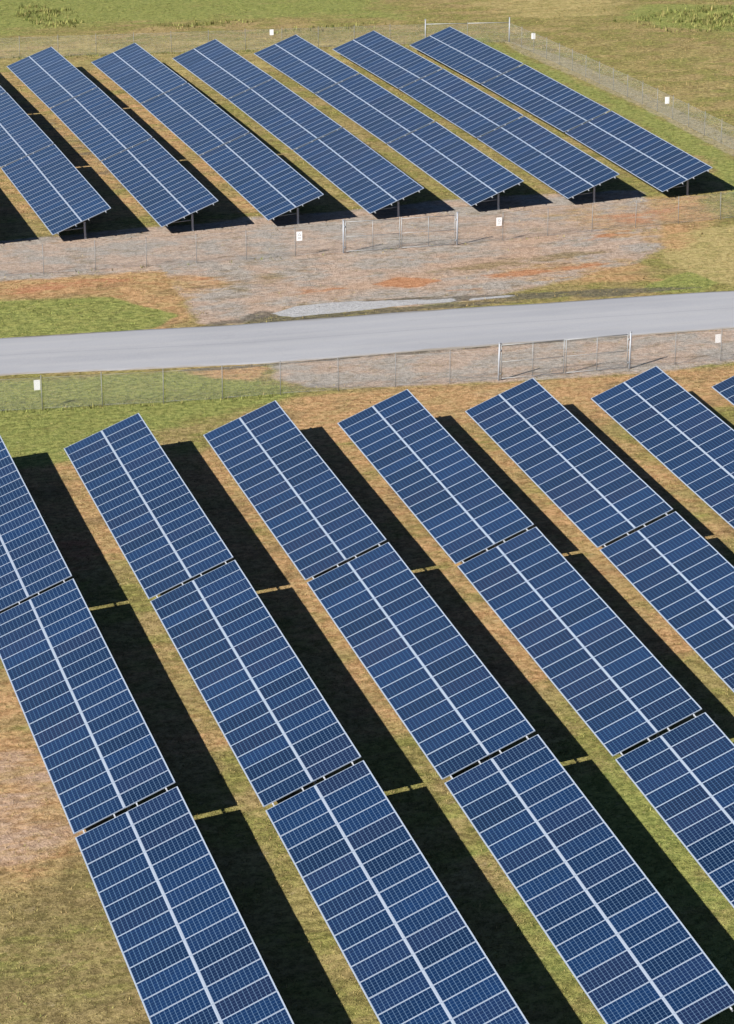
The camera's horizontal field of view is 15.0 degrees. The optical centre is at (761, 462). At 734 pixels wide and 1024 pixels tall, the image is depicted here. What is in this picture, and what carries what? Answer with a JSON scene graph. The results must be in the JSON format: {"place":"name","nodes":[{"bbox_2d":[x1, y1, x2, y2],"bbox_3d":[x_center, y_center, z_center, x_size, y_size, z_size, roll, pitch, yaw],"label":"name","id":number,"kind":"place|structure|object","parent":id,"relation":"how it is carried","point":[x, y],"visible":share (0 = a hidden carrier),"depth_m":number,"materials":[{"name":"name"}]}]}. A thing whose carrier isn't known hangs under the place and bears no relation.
{"place":"outdoors","nodes":[
{"label":"outdoors","id":0,"kind":"place"},
{"bbox_2d":[0,0,733,1023],"bbox_3d":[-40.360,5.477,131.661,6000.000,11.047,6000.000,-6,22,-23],"label":"ground","id":1,"kind":"structure","parent":0,"point":[232,290],"depth_m":143.20,"materials":[{"name":"plant"}]},
{"bbox_2d":[0,86,5,94],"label":"solar table","id":2,"kind":"object","parent":1,"relation":"on","point":[2,90],"visible":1,"depth_m":204.30,"materials":[{"name":"glass"}]},
{"bbox_2d":[0,92,53,166],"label":"solar table","id":3,"kind":"object","parent":1,"relation":"on","point":[22,134],"visible":0.95,"depth_m":191.50,"materials":[{"name":"glass"}]},
{"bbox_2d":[0,436,71,610],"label":"solar table","id":4,"kind":"object","parent":1,"relation":"on","point":[32,562],"visible":0.97,"depth_m":118.22,"materials":[{"name":"glass"}]},
{"bbox_2d":[7,47,96,107],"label":"solar table","id":5,"kind":"object","parent":1,"relation":"on","point":[49,77],"visible":0.98,"depth_m":213.71,"materials":[{"name":"glass"}]},
{"bbox_2d":[1,144,110,238],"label":"solar table","id":6,"kind":"object","parent":1,"relation":"on","point":[56,189],"visible":0.99,"depth_m":177.08,"materials":[{"name":"glass"}]},
{"bbox_2d":[0,579,175,833],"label":"solar table","id":7,"kind":"object","parent":1,"relation":"on","point":[108,761],"visible":0.98,"depth_m":104.49,"materials":[{"name":"glass"}]},
{"bbox_2d":[50,87,151,160],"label":"solar table","id":8,"kind":"object","parent":1,"relation":"on","point":[99,123],"visible":0.98,"depth_m":196.78,"materials":[{"name":"glass"}]},
{"bbox_2d":[91,43,186,103],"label":"solar table","id":9,"kind":"object","parent":1,"relation":"on","point":[137,73],"visible":0.98,"depth_m":216.30,"materials":[{"name":"glass"}]},
{"bbox_2d":[64,413,232,598],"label":"solar table","id":10,"kind":"object","parent":1,"relation":"on","point":[165,534],"visible":0.98,"depth_m":123.51,"materials":[{"name":"glass"}]},
{"bbox_2d":[101,138,217,230],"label":"solar table","id":11,"kind":"object","parent":1,"relation":"on","point":[158,181],"visible":0.99,"depth_m":179.84,"materials":[{"name":"glass"}]},
{"bbox_2d":[1,219,343,274],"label":"chain link fence","id":12,"kind":"object","parent":1,"relation":"on","point":[146,258],"visible":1,"depth_m":165.58,"materials":[{"name":"grey metal"}]},
{"bbox_2d":[296,231,301,240],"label":"fence sign","id":13,"kind":"object","parent":12,"relation":"attached to","point":[298,236],"visible":1,"depth_m":168.06,"materials":[{"name":"white paint"}]},
{"bbox_2d":[344,214,456,251],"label":"double gate","id":14,"kind":"structure","parent":12,"relation":"attached to","point":[345,225],"depth_m":170.70,"materials":[{"name":"metal"}]},
{"bbox_2d":[75,786,293,1023],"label":"solar table","id":15,"kind":"object","parent":1,"relation":"on","point":[181,935],"visible":1,"depth_m":90.51,"materials":[{"name":"glass"}]},
{"bbox_2d":[141,83,248,155],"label":"solar table","id":16,"kind":"object","parent":1,"relation":"on","point":[197,122],"visible":0.96,"depth_m":199.36,"materials":[{"name":"glass"}]},
{"bbox_2d":[172,39,272,98],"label":"solar table","id":17,"kind":"object","parent":1,"relation":"on","point":[223,70],"visible":0.96,"depth_m":218.94,"materials":[{"name":"glass"}]},
{"bbox_2d":[0,342,500,410],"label":"chain link fence","id":18,"kind":"object","parent":1,"relation":"on","point":[498,373],"visible":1,"depth_m":142.52,"materials":[{"name":"grey metal"}]},
{"bbox_2d":[34,380,39,389],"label":"fence sign","id":19,"kind":"object","parent":18,"relation":"attached to","point":[36,385],"visible":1,"depth_m":138.91,"materials":[{"name":"white paint"}]},
{"bbox_2d":[0,17,509,57],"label":"chain link fence","id":20,"kind":"object","parent":1,"relation":"on","point":[256,37],"visible":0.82,"depth_m":234.97,"materials":[{"name":"grey metal"}]},
{"bbox_2d":[150,560,360,806],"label":"solar table","id":21,"kind":"object","parent":1,"relation":"on","point":[281,727],"visible":0.98,"depth_m":106.82,"materials":[{"name":"glass"}]},
{"bbox_2d":[199,133,323,223],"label":"solar table","id":22,"kind":"object","parent":1,"relation":"on","point":[264,180],"visible":0.98,"depth_m":182.45,"materials":[{"name":"glass"}]},
{"bbox_2d":[228,79,341,149],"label":"solar table","id":23,"kind":"object","parent":1,"relation":"on","point":[289,118],"visible":0.97,"depth_m":202.03,"materials":[{"name":"glass"}]},
{"bbox_2d":[203,400,385,579],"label":"solar table","id":24,"kind":"object","parent":1,"relation":"on","point":[313,515],"visible":0.98,"depth_m":126.50,"materials":[{"name":"glass"}]},
{"bbox_2d":[254,35,358,93],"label":"solar table","id":25,"kind":"object","parent":1,"relation":"on","point":[312,68],"visible":0.96,"depth_m":221.69,"materials":[{"name":"glass"}]},
{"bbox_2d":[294,128,423,216],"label":"solar table","id":26,"kind":"object","parent":1,"relation":"on","point":[368,179],"visible":0.98,"depth_m":185.12,"materials":[{"name":"glass"}]},
{"bbox_2d":[0,40,725,412],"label":"fence","id":27,"kind":"object","parent":1,"relation":"on","point":[262,258],"visible":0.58,"depth_m":163.42,"materials":[{"name":"grey metal"}]},
{"bbox_2d":[0,0,733,333],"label":"grass","id":28,"kind":"structure","parent":1,"relation":"on","point":[297,22],"depth_m":230.34,"materials":[{"name":"green plant"}]},
{"bbox_2d":[13,3,733,33],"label":"weeds","id":29,"kind":"object","parent":1,"relation":"on","point":[708,20],"visible":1,"depth_m":253.28,"materials":[{"name":"green plant"}]},
{"bbox_2d":[315,73,433,143],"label":"solar table","id":30,"kind":"object","parent":1,"relation":"on","point":[385,116],"visible":0.99,"depth_m":204.77,"materials":[{"name":"glass"}]},
{"bbox_2d":[332,31,441,88],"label":"solar table","id":31,"kind":"object","parent":1,"relation":"on","point":[389,61],"visible":0.95,"depth_m":224.43,"materials":[{"name":"glass"}]},
{"bbox_2d":[266,760,528,1023],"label":"solar table","id":32,"kind":"object","parent":1,"relation":"on","point":[370,879],"visible":1,"depth_m":91.65,"materials":[{"name":"glass"}]},
{"bbox_2d":[307,542,534,779],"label":"solar table","id":33,"kind":"object","parent":1,"relation":"on","point":[452,704],"visible":0.98,"depth_m":109.81,"materials":[{"name":"glass"}]},
{"bbox_2d":[337,389,533,563],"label":"solar table","id":34,"kind":"object","parent":1,"relation":"on","point":[460,504],"visible":0.98,"depth_m":129.04,"materials":[{"name":"glass"}]},
{"bbox_2d":[387,122,523,209],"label":"solar table","id":35,"kind":"object","parent":1,"relation":"on","point":[465,171],"visible":0.97,"depth_m":187.86,"materials":[{"name":"glass"}]},
{"bbox_2d":[399,69,522,137],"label":"solar table","id":36,"kind":"object","parent":1,"relation":"on","point":[473,111],"visible":0.97,"depth_m":207.54,"materials":[{"name":"glass"}]},
{"bbox_2d":[410,27,522,83],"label":"solar table","id":37,"kind":"object","parent":1,"relation":"on","point":[477,61],"visible":0.96,"depth_m":227.25,"materials":[{"name":"glass"}]},
{"bbox_2d":[481,64,609,131],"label":"solar table","id":38,"kind":"object","parent":1,"relation":"on","point":[554,103],"visible":0.96,"depth_m":210.37,"materials":[{"name":"glass"}]},
{"bbox_2d":[477,116,618,202],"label":"solar table","id":39,"kind":"object","parent":1,"relation":"on","point":[564,168],"visible":0.94,"depth_m":190.64,"materials":[{"name":"glass"}]},
{"bbox_2d":[465,378,672,547],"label":"solar table","id":40,"kind":"object","parent":1,"relation":"on","point":[589,484],"visible":0.96,"depth_m":131.69,"materials":[{"name":"glass"}]},
{"bbox_2d":[457,527,701,756],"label":"solar table","id":41,"kind":"object","parent":1,"relation":"on","point":[616,684],"visible":1,"depth_m":112.37,"materials":[{"name":"glass"}]},
{"bbox_2d":[444,734,733,1023],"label":"solar table","id":42,"kind":"object","parent":1,"relation":"on","point":[625,944],"visible":1,"depth_m":93.55,"materials":[{"name":"glass"}]},
{"bbox_2d":[456,192,733,244],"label":"chain link fence","id":43,"kind":"object","parent":1,"relation":"on","point":[502,237],"visible":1,"depth_m":176.41,"materials":[{"name":"grey metal"}]},
{"bbox_2d":[496,217,501,225],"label":"fence sign","id":44,"kind":"object","parent":43,"relation":"attached to","point":[499,221],"visible":1,"depth_m":173.20,"materials":[{"name":"white paint"}]},
{"bbox_2d":[509,23,733,147],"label":"chain link fence","id":45,"kind":"object","parent":1,"relation":"on","point":[657,98],"visible":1,"depth_m":217.66,"materials":[{"name":"grey metal"}]},
{"bbox_2d":[565,111,712,195],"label":"solar table","id":46,"kind":"object","parent":1,"relation":"on","point":[655,161],"visible":1,"depth_m":193.47,"materials":[{"name":"glass"}]},
{"bbox_2d":[591,366,733,527],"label":"solar table","id":47,"kind":"object","parent":1,"relation":"on","point":[682,434],"visible":1,"depth_m":136.91,"materials":[{"name":"glass"}]},
{"bbox_2d":[600,511,733,691],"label":"solar table","id":48,"kind":"object","parent":1,"relation":"on","point":[676,569],"visible":1,"depth_m":119.05,"materials":[{"name":"glass"}]},
{"bbox_2d":[615,712,733,907],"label":"solar table","id":49,"kind":"object","parent":1,"relation":"on","point":[681,777],"visible":1,"depth_m":101.56,"materials":[{"name":"glass"}]},
{"bbox_2d":[629,330,733,368],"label":"chain link fence","id":50,"kind":"object","parent":1,"relation":"on","point":[630,354],"visible":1,"depth_m":150.76,"materials":[{"name":"grey metal"}]},
{"bbox_2d":[500,333,629,378],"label":"double gate","id":51,"kind":"structure","parent":50,"relation":"attached to","point":[627,363],"depth_m":148.19,"materials":[{"name":"metal"}]},
{"bbox_2d":[715,334,720,342],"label":"fence sign","id":52,"kind":"object","parent":50,"relation":"attached to","point":[718,339],"visible":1,"depth_m":151.71,"materials":[{"name":"white paint"}]},
{"bbox_2d":[712,376,733,404],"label":"solar table","id":53,"kind":"object","parent":1,"relation":"on","point":[725,389],"visible":1,"depth_m":145.18,"materials":[{"name":"glass"}]},
{"bbox_2d":[0,291,733,375],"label":"road","id":54,"kind":"structure","parent":0,"point":[328,338],"depth_m":153.42,"materials":[{"name":"grey asphalt"}]}
]}

